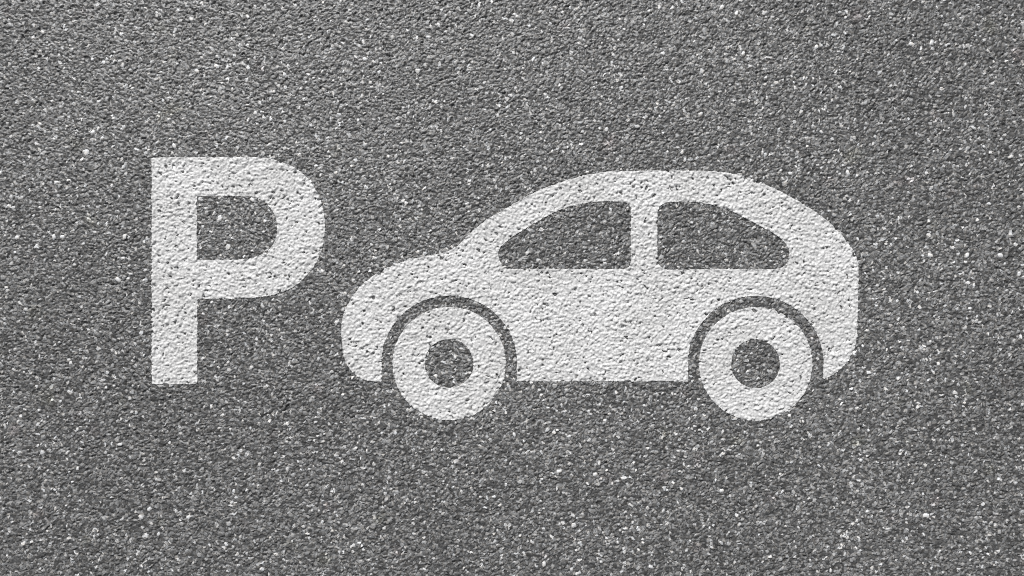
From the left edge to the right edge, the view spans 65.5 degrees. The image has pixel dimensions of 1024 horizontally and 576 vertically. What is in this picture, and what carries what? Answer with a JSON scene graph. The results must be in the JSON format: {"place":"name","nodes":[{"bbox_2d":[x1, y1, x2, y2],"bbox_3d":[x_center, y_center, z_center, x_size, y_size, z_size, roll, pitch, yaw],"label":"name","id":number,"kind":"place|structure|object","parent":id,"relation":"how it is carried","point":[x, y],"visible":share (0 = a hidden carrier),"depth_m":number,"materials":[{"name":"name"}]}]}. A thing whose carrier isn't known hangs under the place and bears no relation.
{"place":"outdoors","nodes":[
{"label":"outdoors","id":0,"kind":"place"},
{"bbox_2d":[0,0,1023,575],"bbox_3d":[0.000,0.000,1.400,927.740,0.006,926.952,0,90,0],"label":"road","id":1,"kind":"structure","parent":0,"point":[884,138],"depth_m":1.40,"materials":[{"name":"grey asphalt"}]},
{"bbox_2d":[151,157,324,384],"bbox_3d":[-0.481,-0.031,1.400,0.305,0.006,0.400,0,90,0],"label":"painted letter","id":2,"kind":"object","parent":1,"relation":"on","point":[177,362],"visible":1,"depth_m":1.40,"materials":[{"name":"white paint"}]},
{"bbox_2d":[341,170,858,420],"bbox_3d":[0.154,0.013,1.399,0.910,0.006,0.440,0,90,0],"label":"painted car","id":3,"kind":"object","parent":1,"relation":"on","point":[727,391],"visible":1,"depth_m":1.40,"materials":[{"name":"white paint"}]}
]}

